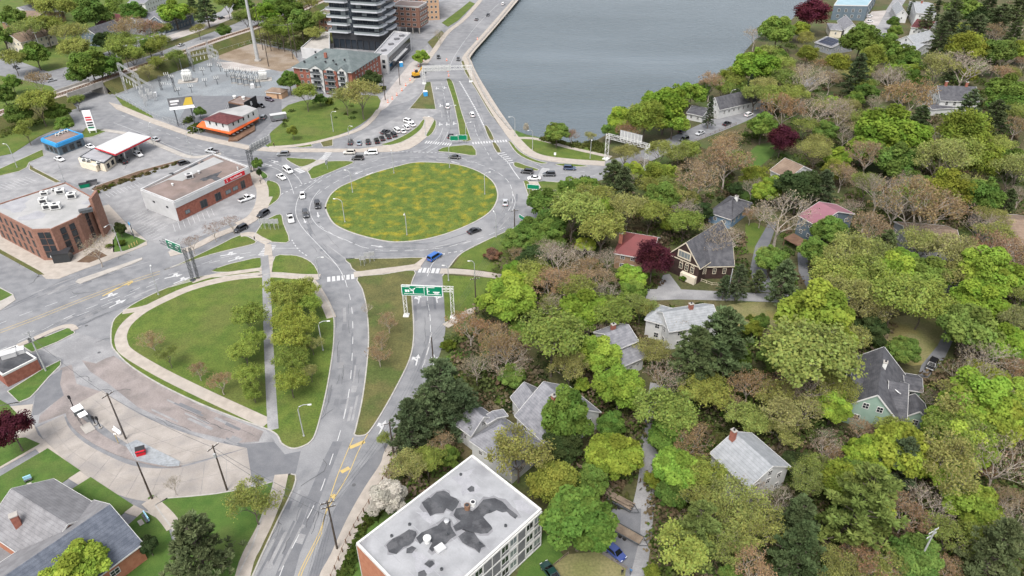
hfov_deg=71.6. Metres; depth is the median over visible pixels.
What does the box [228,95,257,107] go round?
pub
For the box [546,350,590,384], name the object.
budding tree
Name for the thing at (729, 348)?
pine tree
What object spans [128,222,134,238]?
sign board
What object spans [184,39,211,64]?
steel portal
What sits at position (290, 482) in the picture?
grass verge
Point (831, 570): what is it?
leafy tree
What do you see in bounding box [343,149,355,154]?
car
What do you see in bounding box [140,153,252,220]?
bank building
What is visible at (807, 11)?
leafy tree
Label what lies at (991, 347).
budding tree
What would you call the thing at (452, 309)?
overhead cable
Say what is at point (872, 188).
budding tree
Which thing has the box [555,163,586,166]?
kerb
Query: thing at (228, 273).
sidewalk
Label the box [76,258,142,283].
traffic island
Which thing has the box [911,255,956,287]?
leafy tree
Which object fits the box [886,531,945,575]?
leafy tree
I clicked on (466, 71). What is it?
grass verge
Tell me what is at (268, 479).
overhead cable
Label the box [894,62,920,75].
leafy tree
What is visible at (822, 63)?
budding tree
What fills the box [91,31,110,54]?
leafy tree
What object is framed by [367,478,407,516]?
blossoming tree
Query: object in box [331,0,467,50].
pavement
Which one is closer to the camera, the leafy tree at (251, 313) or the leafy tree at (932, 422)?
the leafy tree at (932, 422)
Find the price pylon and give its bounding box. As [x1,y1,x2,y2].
[82,110,96,132]
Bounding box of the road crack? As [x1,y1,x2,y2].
[17,100,516,560]
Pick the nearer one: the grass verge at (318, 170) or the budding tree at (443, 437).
the budding tree at (443, 437)
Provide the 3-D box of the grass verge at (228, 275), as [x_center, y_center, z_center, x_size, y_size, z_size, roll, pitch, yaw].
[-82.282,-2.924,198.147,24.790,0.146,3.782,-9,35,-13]
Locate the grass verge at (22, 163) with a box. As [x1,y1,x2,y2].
[0,150,43,174]
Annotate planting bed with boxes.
[77,249,106,262]
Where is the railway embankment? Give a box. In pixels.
[0,0,328,132]
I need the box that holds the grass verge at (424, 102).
[411,82,434,108]
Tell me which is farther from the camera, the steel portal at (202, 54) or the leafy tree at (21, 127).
the steel portal at (202, 54)
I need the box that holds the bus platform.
[66,408,180,467]
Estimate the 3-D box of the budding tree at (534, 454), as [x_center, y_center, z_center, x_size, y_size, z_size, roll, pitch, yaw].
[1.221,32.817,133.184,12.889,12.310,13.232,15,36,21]
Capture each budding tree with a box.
[1,16,45,41]
[21,71,51,88]
[47,21,89,39]
[73,233,114,266]
[107,14,144,35]
[130,18,165,36]
[133,329,164,350]
[136,64,154,80]
[152,344,177,367]
[163,474,181,494]
[180,235,200,253]
[185,6,198,26]
[186,361,209,380]
[189,23,206,39]
[203,222,224,239]
[204,371,232,394]
[218,215,240,233]
[221,474,284,524]
[255,28,275,43]
[296,0,319,14]
[299,363,317,381]
[305,336,324,354]
[328,87,359,115]
[340,77,385,119]
[361,302,373,315]
[364,342,392,366]
[372,330,389,349]
[377,311,398,332]
[379,445,429,481]
[427,430,454,454]
[434,29,444,40]
[444,307,490,345]
[460,351,495,385]
[477,320,511,357]
[477,328,530,362]
[477,342,534,379]
[484,422,555,483]
[505,247,523,259]
[516,254,553,287]
[532,239,559,266]
[532,266,573,299]
[535,241,579,281]
[537,292,561,312]
[540,290,565,316]
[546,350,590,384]
[555,271,600,294]
[556,265,600,287]
[564,256,604,284]
[566,241,597,266]
[568,129,580,143]
[575,182,616,199]
[584,131,596,140]
[584,322,609,335]
[586,266,616,289]
[593,246,624,271]
[594,281,620,297]
[607,191,651,229]
[612,143,640,165]
[614,120,647,145]
[624,293,660,324]
[631,157,648,166]
[632,336,672,369]
[635,176,670,190]
[635,298,660,324]
[642,354,688,405]
[644,139,675,161]
[656,174,687,192]
[662,186,698,216]
[667,143,690,165]
[668,421,714,458]
[669,198,701,228]
[674,158,726,194]
[676,482,735,538]
[689,154,723,182]
[697,139,757,192]
[698,70,726,101]
[699,219,745,250]
[704,471,784,532]
[707,519,754,569]
[708,134,737,152]
[714,392,754,416]
[718,130,744,148]
[718,501,788,549]
[725,368,777,401]
[729,539,777,575]
[730,475,772,500]
[740,177,761,199]
[742,205,760,224]
[743,26,763,50]
[744,188,820,246]
[750,76,777,107]
[751,204,775,227]
[752,377,798,412]
[758,391,824,430]
[759,485,792,514]
[760,92,807,124]
[763,417,806,447]
[770,369,804,397]
[784,65,810,76]
[785,63,834,108]
[786,460,826,496]
[788,378,833,415]
[791,116,820,140]
[794,139,833,169]
[794,452,829,480]
[795,62,813,71]
[795,92,848,132]
[797,31,813,45]
[800,77,820,105]
[805,133,833,163]
[809,370,864,406]
[809,427,843,458]
[811,98,832,114]
[812,58,830,72]
[815,71,842,94]
[816,542,868,575]
[817,65,843,83]
[819,272,876,303]
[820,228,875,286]
[824,443,845,459]
[825,96,857,125]
[827,161,857,192]
[834,68,852,87]
[834,122,854,145]
[836,108,859,130]
[837,542,902,575]
[838,198,867,211]
[839,98,861,111]
[844,140,887,172]
[845,235,895,262]
[847,209,896,238]
[848,292,901,322]
[848,323,873,349]
[848,415,875,437]
[850,173,899,211]
[851,171,886,205]
[855,547,910,575]
[867,95,884,107]
[867,174,967,228]
[870,67,887,84]
[871,188,929,227]
[872,62,910,101]
[880,77,941,116]
[883,67,910,83]
[887,490,935,534]
[891,176,918,209]
[893,169,925,203]
[897,225,944,255]
[905,216,947,242]
[905,479,957,526]
[911,137,973,176]
[916,231,981,265]
[917,424,983,497]
[919,153,942,172]
[919,387,937,404]
[920,193,978,224]
[920,509,977,557]
[921,51,964,85]
[927,50,995,85]
[928,376,987,419]
[938,258,974,284]
[938,352,1014,393]
[938,551,963,575]
[955,209,1006,240]
[955,339,1022,371]
[957,173,987,211]
[959,235,990,252]
[967,423,1023,486]
[969,205,1016,226]
[969,220,1017,242]
[969,228,1023,264]
[975,464,998,478]
[985,22,1008,40]
[987,152,1023,191]
[987,482,1023,508]
[988,497,1023,548]
[990,65,1016,77]
[993,66,1021,76]
[995,304,1023,330]
[996,58,1015,65]
[996,235,1023,264]
[997,357,1023,377]
[1002,154,1023,187]
[1003,116,1023,140]
[1005,102,1023,133]
[1005,185,1023,207]
[1008,283,1023,305]
[1015,56,1023,71]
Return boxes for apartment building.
[318,9,331,30]
[394,0,427,33]
[421,0,439,19]
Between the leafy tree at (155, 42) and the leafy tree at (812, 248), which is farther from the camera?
the leafy tree at (155, 42)
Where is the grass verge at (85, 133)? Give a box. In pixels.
[82,128,104,137]
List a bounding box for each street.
[166,14,234,41]
[876,0,904,37]
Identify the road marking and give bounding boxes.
[0,271,367,575]
[1,8,584,575]
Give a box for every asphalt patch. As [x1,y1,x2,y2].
[0,266,101,312]
[2,98,517,575]
[32,100,514,575]
[32,369,63,415]
[38,365,99,422]
[82,356,262,442]
[126,440,179,465]
[223,441,300,480]
[226,155,281,162]
[275,441,341,575]
[309,443,387,575]
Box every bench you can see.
[22,474,31,483]
[112,426,120,434]
[137,510,149,525]
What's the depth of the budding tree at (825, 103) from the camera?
294.61 m
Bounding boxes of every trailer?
[269,112,286,120]
[606,498,638,512]
[615,523,647,545]
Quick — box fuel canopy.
[95,132,150,159]
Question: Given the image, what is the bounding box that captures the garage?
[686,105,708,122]
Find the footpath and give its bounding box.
[260,255,278,430]
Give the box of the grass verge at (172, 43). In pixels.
[77,0,262,81]
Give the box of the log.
[607,489,634,504]
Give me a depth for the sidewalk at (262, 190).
243.59 m
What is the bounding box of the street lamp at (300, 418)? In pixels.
[298,404,310,436]
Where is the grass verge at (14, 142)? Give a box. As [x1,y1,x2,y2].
[0,114,73,155]
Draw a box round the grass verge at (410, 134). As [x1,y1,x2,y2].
[382,120,423,144]
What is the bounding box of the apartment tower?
[324,0,396,50]
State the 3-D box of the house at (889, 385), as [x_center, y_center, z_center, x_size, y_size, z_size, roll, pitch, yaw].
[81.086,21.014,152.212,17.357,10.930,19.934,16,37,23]
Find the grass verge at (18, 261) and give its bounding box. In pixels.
[0,250,43,274]
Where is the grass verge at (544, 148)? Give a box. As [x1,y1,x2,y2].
[521,139,604,160]
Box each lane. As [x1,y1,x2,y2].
[631,382,665,575]
[646,283,958,303]
[750,221,776,292]
[797,252,813,286]
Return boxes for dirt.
[218,44,298,71]
[377,50,428,110]
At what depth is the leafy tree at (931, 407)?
141.56 m
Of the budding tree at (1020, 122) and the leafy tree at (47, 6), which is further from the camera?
the leafy tree at (47, 6)
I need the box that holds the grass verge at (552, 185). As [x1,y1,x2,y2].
[538,181,557,192]
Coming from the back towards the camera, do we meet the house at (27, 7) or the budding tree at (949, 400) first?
the house at (27, 7)
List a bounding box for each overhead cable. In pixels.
[29,335,106,394]
[108,395,210,446]
[214,448,326,506]
[217,453,324,514]
[308,512,333,575]
[331,423,390,505]
[389,341,431,420]
[434,280,476,335]
[472,211,516,278]
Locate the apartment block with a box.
[356,454,541,575]
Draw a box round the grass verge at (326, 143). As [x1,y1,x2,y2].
[321,139,331,146]
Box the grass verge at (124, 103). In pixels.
[116,96,152,117]
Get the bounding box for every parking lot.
[0,125,187,189]
[0,171,60,202]
[98,153,256,248]
[175,96,281,144]
[352,108,440,146]
[602,509,640,575]
[864,10,886,25]
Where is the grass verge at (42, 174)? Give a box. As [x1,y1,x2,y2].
[30,166,60,181]
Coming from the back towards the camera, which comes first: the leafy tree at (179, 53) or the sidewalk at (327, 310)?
the leafy tree at (179, 53)
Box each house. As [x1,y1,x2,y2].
[2,10,65,31]
[5,29,57,50]
[16,4,59,10]
[81,20,121,46]
[96,14,124,31]
[125,10,159,34]
[127,0,165,11]
[150,13,194,32]
[291,48,381,94]
[456,407,541,482]
[510,381,601,453]
[593,322,644,370]
[614,231,660,272]
[644,302,715,348]
[667,220,735,284]
[707,91,759,118]
[708,195,752,228]
[710,428,790,503]
[770,158,814,178]
[783,201,854,245]
[814,36,851,54]
[826,23,842,37]
[837,15,855,35]
[842,347,925,429]
[890,1,907,22]
[893,221,960,261]
[898,30,934,54]
[907,0,935,24]
[909,19,937,34]
[922,80,979,115]
[968,212,1023,255]
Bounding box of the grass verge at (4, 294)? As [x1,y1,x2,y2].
[0,288,11,300]
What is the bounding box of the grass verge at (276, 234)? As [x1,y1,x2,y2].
[256,214,288,241]
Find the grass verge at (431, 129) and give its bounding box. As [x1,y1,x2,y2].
[427,120,435,135]
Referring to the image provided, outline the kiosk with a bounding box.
[78,148,116,171]
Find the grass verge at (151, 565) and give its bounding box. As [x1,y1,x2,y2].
[126,511,176,575]
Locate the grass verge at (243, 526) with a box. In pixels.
[162,482,272,575]
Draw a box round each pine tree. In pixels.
[158,509,247,575]
[187,0,198,17]
[193,0,219,27]
[386,397,432,456]
[409,386,442,441]
[418,357,467,442]
[435,383,480,443]
[595,159,631,199]
[608,166,639,208]
[662,324,720,404]
[681,305,754,401]
[713,274,734,299]
[725,264,749,301]
[748,269,767,292]
[760,493,821,550]
[761,258,799,308]
[765,519,828,575]
[809,169,838,203]
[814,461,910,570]
[837,53,872,94]
[847,224,860,235]
[872,229,901,253]
[879,436,921,493]
[906,0,914,14]
[910,105,933,127]
[915,4,935,31]
[925,21,951,54]
[932,8,961,47]
[936,0,963,27]
[938,67,957,80]
[943,21,971,58]
[950,88,984,118]
[953,516,1023,575]
[964,13,991,39]
[964,99,1013,143]
[982,0,998,13]
[984,3,1014,39]
[997,188,1018,213]
[1002,0,1023,28]
[1002,20,1023,60]
[1016,516,1023,550]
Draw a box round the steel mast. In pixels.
[245,0,260,61]
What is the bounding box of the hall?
[0,478,146,575]
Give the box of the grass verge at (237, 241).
[178,235,255,264]
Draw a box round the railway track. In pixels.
[0,0,322,113]
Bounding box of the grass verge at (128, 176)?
[92,159,184,190]
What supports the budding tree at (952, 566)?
on the ground at (816, 30)
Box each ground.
[352,0,1023,575]
[380,45,432,106]
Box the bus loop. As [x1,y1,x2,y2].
[37,390,251,500]
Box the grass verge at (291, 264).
[272,255,317,273]
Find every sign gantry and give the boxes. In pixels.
[159,239,199,281]
[245,134,270,172]
[401,284,455,318]
[422,64,472,83]
[602,130,649,167]
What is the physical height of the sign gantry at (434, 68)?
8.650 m
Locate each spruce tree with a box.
[702,95,715,128]
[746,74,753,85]
[933,0,941,21]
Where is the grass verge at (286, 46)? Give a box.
[108,20,332,93]
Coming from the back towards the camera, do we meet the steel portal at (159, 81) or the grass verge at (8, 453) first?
the steel portal at (159, 81)
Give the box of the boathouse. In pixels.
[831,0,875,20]
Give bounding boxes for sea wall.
[466,0,514,129]
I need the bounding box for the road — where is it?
[0,0,834,575]
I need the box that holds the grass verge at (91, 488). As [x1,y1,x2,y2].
[72,477,132,515]
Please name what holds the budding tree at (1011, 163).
on the ground at (816, 30)
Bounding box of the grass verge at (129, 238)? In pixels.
[114,232,144,251]
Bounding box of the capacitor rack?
[254,76,260,87]
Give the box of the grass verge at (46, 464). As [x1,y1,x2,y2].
[0,448,79,502]
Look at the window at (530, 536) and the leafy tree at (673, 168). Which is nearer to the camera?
the window at (530, 536)
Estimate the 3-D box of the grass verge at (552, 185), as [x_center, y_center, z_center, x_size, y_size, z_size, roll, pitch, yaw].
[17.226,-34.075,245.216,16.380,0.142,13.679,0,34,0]
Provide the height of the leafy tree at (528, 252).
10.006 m
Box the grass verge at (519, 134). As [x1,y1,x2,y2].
[514,130,539,137]
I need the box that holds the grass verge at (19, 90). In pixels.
[0,76,54,109]
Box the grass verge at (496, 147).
[493,142,500,151]
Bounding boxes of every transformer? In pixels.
[178,69,197,83]
[256,69,271,81]
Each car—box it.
[54,156,64,161]
[85,143,94,148]
[117,158,127,164]
[133,150,142,157]
[150,136,159,141]
[177,160,189,165]
[234,222,247,232]
[256,208,269,217]
[257,102,264,107]
[260,114,266,119]
[265,96,273,101]
[276,173,286,179]
[277,150,289,156]
[300,191,305,198]
[302,208,308,217]
[314,199,320,208]
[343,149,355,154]
[351,155,363,160]
[380,129,390,134]
[390,131,396,137]
[402,124,409,129]
[403,118,413,122]
[448,154,460,159]
[467,227,481,234]
[502,199,507,205]
[520,168,533,174]
[527,175,540,180]
[540,560,559,575]
[543,170,555,176]
[563,164,575,170]
[606,542,626,562]
[679,135,688,141]
[695,130,704,135]
[744,111,753,116]
[925,356,938,371]
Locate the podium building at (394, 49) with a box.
[374,31,411,72]
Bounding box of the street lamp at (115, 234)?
[104,224,121,250]
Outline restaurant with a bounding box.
[197,105,258,141]
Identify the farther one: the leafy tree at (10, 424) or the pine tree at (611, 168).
the pine tree at (611, 168)
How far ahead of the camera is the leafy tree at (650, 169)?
235.40 m
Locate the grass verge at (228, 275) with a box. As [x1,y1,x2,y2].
[181,271,258,282]
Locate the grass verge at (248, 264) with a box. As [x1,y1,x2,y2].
[213,258,260,271]
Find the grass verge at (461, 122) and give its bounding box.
[447,79,470,140]
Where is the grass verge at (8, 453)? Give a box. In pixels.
[0,437,39,465]
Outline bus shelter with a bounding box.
[71,404,94,433]
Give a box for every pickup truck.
[205,147,218,153]
[237,194,254,202]
[286,213,294,222]
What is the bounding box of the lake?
[471,0,806,142]
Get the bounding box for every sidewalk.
[0,204,146,278]
[0,295,15,310]
[0,404,154,516]
[16,324,78,345]
[100,129,220,158]
[109,102,357,151]
[114,272,320,425]
[122,303,152,313]
[142,496,177,530]
[169,197,272,256]
[192,267,260,282]
[234,167,268,224]
[235,474,287,575]
[240,232,270,243]
[261,256,273,271]
[264,244,272,255]
[268,110,380,148]
[298,275,335,318]
[300,160,327,170]
[320,426,403,575]
[354,263,420,277]
[358,116,433,151]
[407,0,481,82]
[414,257,426,270]
[440,268,501,277]
[442,307,473,327]
[462,0,604,165]
[519,137,611,157]
[529,181,540,189]
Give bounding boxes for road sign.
[272,219,278,228]
[363,252,369,260]
[450,136,458,143]
[456,135,466,143]
[527,184,538,189]
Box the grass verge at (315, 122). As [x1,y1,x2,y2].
[265,95,380,146]
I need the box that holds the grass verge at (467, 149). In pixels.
[439,145,475,154]
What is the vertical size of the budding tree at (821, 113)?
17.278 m
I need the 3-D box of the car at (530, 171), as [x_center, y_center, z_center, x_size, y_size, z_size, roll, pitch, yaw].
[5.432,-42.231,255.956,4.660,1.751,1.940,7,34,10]
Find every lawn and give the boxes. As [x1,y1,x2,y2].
[111,276,333,447]
[351,495,417,575]
[516,532,562,575]
[554,552,625,575]
[727,302,777,337]
[734,182,760,203]
[745,223,764,253]
[746,143,775,165]
[884,313,944,365]
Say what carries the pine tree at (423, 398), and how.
on the ground at (816, 30)
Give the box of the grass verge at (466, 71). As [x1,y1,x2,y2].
[462,61,493,116]
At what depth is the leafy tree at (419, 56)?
361.15 m
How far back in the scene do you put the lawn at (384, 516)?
128.91 m
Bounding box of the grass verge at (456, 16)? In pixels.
[442,1,474,26]
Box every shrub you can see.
[116,239,125,245]
[325,99,332,103]
[439,339,456,351]
[483,247,502,259]
[745,314,754,320]
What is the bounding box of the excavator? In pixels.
[411,67,425,77]
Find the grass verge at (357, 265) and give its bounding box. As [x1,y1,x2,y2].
[346,258,421,270]
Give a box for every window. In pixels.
[37,232,44,238]
[40,239,47,244]
[43,246,50,251]
[44,232,51,237]
[47,239,54,244]
[50,245,56,250]
[60,227,66,234]
[62,146,67,152]
[62,233,69,240]
[65,240,71,246]
[69,143,74,149]
[69,223,75,229]
[71,229,78,236]
[74,236,80,242]
[109,566,120,575]
[200,199,207,207]
[214,192,221,201]
[240,180,245,188]
[475,566,482,575]
[501,543,508,555]
[502,554,508,565]
[502,565,508,575]
[510,536,516,547]
[510,546,516,558]
[510,557,516,569]
[526,521,532,532]
[526,531,532,543]
[526,542,532,554]
[534,516,539,525]
[534,525,540,535]
[534,536,540,546]
[677,249,691,261]
[862,402,869,408]
[876,406,883,413]
[912,420,918,425]
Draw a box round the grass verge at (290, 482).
[251,475,294,575]
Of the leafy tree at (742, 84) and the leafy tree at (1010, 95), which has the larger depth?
the leafy tree at (742, 84)
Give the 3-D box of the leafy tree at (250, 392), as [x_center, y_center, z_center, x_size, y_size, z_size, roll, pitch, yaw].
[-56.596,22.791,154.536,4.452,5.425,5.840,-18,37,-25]
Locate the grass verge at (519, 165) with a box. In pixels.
[514,162,537,169]
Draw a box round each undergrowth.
[387,3,1023,575]
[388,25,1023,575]
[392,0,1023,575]
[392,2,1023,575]
[394,4,1023,575]
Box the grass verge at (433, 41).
[428,31,443,47]
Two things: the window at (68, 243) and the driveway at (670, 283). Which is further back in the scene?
the window at (68, 243)
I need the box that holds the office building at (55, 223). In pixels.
[0,182,110,263]
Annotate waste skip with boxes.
[78,182,89,187]
[86,179,96,185]
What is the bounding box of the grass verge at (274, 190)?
[267,181,279,204]
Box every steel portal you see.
[116,63,146,105]
[131,74,156,100]
[157,76,175,90]
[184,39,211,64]
[185,49,194,70]
[188,44,216,70]
[206,46,221,68]
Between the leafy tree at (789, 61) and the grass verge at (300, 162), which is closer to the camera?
the grass verge at (300, 162)
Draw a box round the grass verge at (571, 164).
[557,164,584,165]
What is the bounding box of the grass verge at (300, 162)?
[287,158,315,165]
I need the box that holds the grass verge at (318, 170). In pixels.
[308,161,352,178]
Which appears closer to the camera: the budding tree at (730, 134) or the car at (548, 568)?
the car at (548, 568)
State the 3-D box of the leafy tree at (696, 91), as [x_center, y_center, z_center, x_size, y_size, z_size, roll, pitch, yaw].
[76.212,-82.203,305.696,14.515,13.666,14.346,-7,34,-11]
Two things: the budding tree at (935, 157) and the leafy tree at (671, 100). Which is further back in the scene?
the leafy tree at (671, 100)
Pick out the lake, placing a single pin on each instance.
(581, 67)
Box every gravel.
[117,56,285,124]
[217,62,270,71]
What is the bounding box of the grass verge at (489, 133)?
[485,125,493,139]
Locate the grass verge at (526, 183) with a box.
[524,180,531,194]
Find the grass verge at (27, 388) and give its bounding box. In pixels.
[8,361,59,400]
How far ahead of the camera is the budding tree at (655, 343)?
160.85 m
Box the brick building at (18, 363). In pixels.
[0,345,41,386]
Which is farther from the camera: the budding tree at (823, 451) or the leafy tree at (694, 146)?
the leafy tree at (694, 146)
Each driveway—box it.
[656,274,679,290]
[918,332,952,377]
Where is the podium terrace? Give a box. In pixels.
[301,32,330,58]
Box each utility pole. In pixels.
[22,330,46,370]
[101,391,126,438]
[136,462,152,498]
[207,442,227,490]
[261,32,268,66]
[320,500,337,548]
[383,421,395,453]
[470,277,478,314]
[924,527,938,550]
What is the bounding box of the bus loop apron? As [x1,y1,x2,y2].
[31,333,274,445]
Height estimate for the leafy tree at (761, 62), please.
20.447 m
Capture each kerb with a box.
[0,149,43,175]
[0,360,60,405]
[24,328,74,352]
[29,164,59,182]
[91,159,180,190]
[110,273,334,448]
[113,232,146,252]
[155,481,273,575]
[164,235,256,269]
[169,271,260,287]
[211,257,259,272]
[252,473,296,575]
[253,214,289,242]
[266,180,280,206]
[273,254,317,271]
[286,157,316,166]
[307,161,353,178]
[325,162,497,242]
[345,257,422,271]
[353,270,415,436]
[381,119,423,144]
[409,84,435,108]
[426,120,436,136]
[438,145,476,155]
[442,231,504,275]
[446,78,470,141]
[461,60,492,116]
[508,141,546,163]
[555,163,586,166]
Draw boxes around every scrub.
[0,93,45,137]
[62,43,156,77]
[96,161,177,190]
[181,115,204,133]
[249,22,331,43]
[251,13,326,51]
[282,97,356,126]
[336,509,383,575]
[539,136,607,153]
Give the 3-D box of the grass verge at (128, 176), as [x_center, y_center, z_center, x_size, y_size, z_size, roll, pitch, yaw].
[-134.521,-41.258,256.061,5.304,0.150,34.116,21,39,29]
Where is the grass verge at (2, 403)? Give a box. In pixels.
[0,400,16,414]
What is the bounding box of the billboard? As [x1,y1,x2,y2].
[167,96,194,125]
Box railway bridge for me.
[54,79,107,96]
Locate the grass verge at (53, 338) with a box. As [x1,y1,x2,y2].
[24,328,73,350]
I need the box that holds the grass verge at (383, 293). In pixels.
[355,271,414,434]
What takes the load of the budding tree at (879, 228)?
on the ground at (816, 30)
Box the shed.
[265,87,288,98]
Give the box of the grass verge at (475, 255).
[452,232,522,275]
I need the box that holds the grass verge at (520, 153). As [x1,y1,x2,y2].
[509,141,544,162]
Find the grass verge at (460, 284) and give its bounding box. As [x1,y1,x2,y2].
[442,275,492,321]
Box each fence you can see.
[116,95,228,133]
[330,457,391,575]
[600,552,626,569]
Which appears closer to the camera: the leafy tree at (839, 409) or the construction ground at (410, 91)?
the leafy tree at (839, 409)
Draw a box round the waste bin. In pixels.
[134,445,145,456]
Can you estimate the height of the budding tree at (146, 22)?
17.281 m
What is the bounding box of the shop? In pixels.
[40,129,84,155]
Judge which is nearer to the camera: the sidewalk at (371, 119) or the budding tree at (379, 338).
the budding tree at (379, 338)
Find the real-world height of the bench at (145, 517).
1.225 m
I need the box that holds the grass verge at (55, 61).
[0,0,227,70]
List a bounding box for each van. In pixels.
[282,165,292,173]
[364,149,377,154]
[393,126,400,132]
[426,251,441,261]
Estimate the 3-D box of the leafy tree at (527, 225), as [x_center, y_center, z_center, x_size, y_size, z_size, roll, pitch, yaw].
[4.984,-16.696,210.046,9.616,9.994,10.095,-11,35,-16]
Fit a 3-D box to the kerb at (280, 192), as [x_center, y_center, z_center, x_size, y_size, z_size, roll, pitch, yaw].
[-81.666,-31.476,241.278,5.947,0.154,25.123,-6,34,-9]
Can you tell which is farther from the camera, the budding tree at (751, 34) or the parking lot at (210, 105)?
the budding tree at (751, 34)
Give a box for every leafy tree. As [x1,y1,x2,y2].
[0,5,26,31]
[0,26,16,49]
[0,47,26,75]
[0,85,16,104]
[0,408,35,450]
[2,74,22,91]
[2,104,33,122]
[12,118,34,144]
[14,88,60,126]
[19,41,51,69]
[22,0,41,4]
[23,13,66,47]
[32,0,77,34]
[37,537,112,575]
[43,102,71,118]
[53,117,74,129]
[55,36,92,56]
[63,0,80,12]
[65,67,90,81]
[66,46,106,79]
[67,94,84,110]
[71,0,115,25]
[90,56,123,76]
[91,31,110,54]
[103,0,123,13]
[103,37,145,65]
[104,29,138,67]
[112,222,126,236]
[119,1,147,21]
[139,36,153,57]
[139,534,158,555]
[144,33,171,55]
[146,55,168,68]
[150,22,173,35]
[156,0,189,29]
[164,49,186,69]
[193,106,206,118]
[213,0,238,19]
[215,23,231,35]
[225,338,261,365]
[229,300,270,332]
[231,8,253,26]
[231,362,263,384]
[232,0,254,10]
[239,326,266,344]
[240,379,261,402]
[251,2,280,22]
[251,157,262,168]
[256,168,261,179]
[258,15,294,51]
[259,278,284,292]
[262,0,276,6]
[266,278,304,306]
[267,304,306,330]
[269,319,306,347]
[270,345,309,369]
[272,0,303,17]
[273,367,310,397]
[276,70,300,94]
[285,125,297,138]
[286,9,314,42]
[287,333,312,355]
[289,309,320,335]
[290,275,321,299]
[291,81,318,111]
[295,292,322,311]
[303,25,325,38]
[312,10,326,24]
[313,94,326,103]
[360,70,382,89]
[376,429,389,451]
[408,444,446,478]
[411,49,429,66]
[436,444,459,467]
[474,276,536,326]
[497,363,526,388]
[500,228,529,254]
[500,268,531,287]
[502,260,520,271]
[507,318,527,339]
[513,216,539,239]
[515,244,549,267]
[515,305,588,376]
[517,260,551,293]
[521,237,550,254]
[523,123,528,130]
[525,459,580,503]
[526,187,557,213]
[530,218,565,246]
[536,207,568,228]
[538,484,619,552]
[540,383,594,436]
[542,431,583,461]
[544,122,569,147]
[547,434,581,463]
[549,187,612,244]
[556,176,581,194]
[558,288,607,333]
[569,333,588,353]
[573,335,622,373]
[574,237,595,253]
[574,376,590,390]
[574,463,608,495]
[577,210,627,256]
[579,176,599,190]
[583,292,636,325]
[583,432,643,480]
[591,197,618,217]
[591,363,644,410]
[596,410,626,433]
[601,124,618,143]
[607,106,637,141]
[615,264,648,284]
[617,279,647,299]
[624,160,644,181]
[625,98,664,146]
[629,198,673,234]
[630,384,700,437]
[632,239,674,283]
[640,83,689,134]
[641,160,670,181]
[642,471,660,491]
[642,562,660,575]
[643,181,681,219]
[647,420,695,451]
[652,445,703,490]
[654,480,690,508]
[655,516,714,575]
[660,216,676,235]
[661,110,690,138]
[663,164,679,177]
[665,206,705,244]
[671,499,722,573]
[676,369,734,412]
[677,82,707,109]
[678,139,702,163]
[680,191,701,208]
[680,453,731,490]
[693,202,713,219]
[698,82,712,94]
[711,79,735,95]
[717,563,736,575]
[718,66,732,80]
[723,149,750,177]
[723,346,751,371]
[723,399,771,434]
[724,70,748,90]
[727,182,744,196]
[732,47,782,77]
[734,81,749,91]
[738,165,771,183]
[740,82,768,112]
[742,319,763,336]
[746,111,778,144]
[751,179,781,205]
[752,74,778,86]
[752,313,769,328]
[753,314,868,396]
[754,244,789,277]
[756,44,778,53]
[756,344,793,376]
[757,15,796,46]
[759,83,789,113]
[762,175,782,192]
[767,123,799,157]
[768,66,799,86]
[770,48,789,68]
[772,277,858,351]
[773,169,822,214]
[778,54,795,69]
[780,450,809,477]
[784,82,812,115]
[793,0,832,24]
[793,21,810,42]
[795,45,819,66]
[796,235,827,268]
[798,350,832,383]
[808,250,867,287]
[809,215,848,242]
[811,119,841,138]
[814,389,853,424]
[820,52,852,71]
[820,146,852,162]
[820,158,850,183]
[820,456,870,507]
[821,563,845,575]
[822,95,839,116]
[833,457,862,488]
[838,22,881,59]
[841,433,890,473]
[843,91,865,104]
[845,134,881,169]
[845,251,888,301]
[849,65,873,76]
[849,108,866,122]
[850,313,889,346]
[851,79,873,85]
[853,83,880,107]
[853,103,920,145]
[860,43,887,77]
[866,250,915,283]
[866,267,938,324]
[867,507,896,527]
[870,79,879,86]
[870,421,939,478]
[871,414,920,428]
[873,141,923,184]
[878,32,902,63]
[882,64,898,83]
[885,43,921,65]
[886,16,899,25]
[886,335,921,364]
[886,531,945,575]
[887,25,903,34]
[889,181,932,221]
[889,246,918,257]
[891,117,934,149]
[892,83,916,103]
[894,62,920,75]
[897,170,930,184]
[901,69,924,85]
[907,273,961,329]
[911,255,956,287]
[917,166,977,223]
[918,440,974,487]
[920,405,958,439]
[921,405,1011,457]
[933,133,994,170]
[935,107,995,145]
[935,303,1006,356]
[937,365,1023,426]
[937,419,1001,472]
[939,479,1005,526]
[943,0,982,22]
[943,30,990,75]
[948,277,1010,318]
[952,516,994,548]
[953,22,969,30]
[954,245,1017,295]
[956,358,1011,379]
[958,398,1023,448]
[959,67,980,81]
[959,142,1007,178]
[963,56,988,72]
[964,176,1007,211]
[965,6,994,22]
[983,87,1023,127]
[984,37,1019,77]
[984,73,1023,96]
[984,322,1023,363]
[986,133,1018,149]
[995,299,1015,323]
[1001,147,1023,176]
[1005,262,1023,293]
[1011,376,1023,405]
[1014,40,1023,64]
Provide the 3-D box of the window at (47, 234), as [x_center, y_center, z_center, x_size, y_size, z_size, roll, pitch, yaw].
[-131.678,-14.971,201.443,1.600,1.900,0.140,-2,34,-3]
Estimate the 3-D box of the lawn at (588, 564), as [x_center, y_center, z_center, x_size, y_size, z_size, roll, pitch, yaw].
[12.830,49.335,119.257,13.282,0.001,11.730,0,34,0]
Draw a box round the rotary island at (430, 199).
[326,162,496,240]

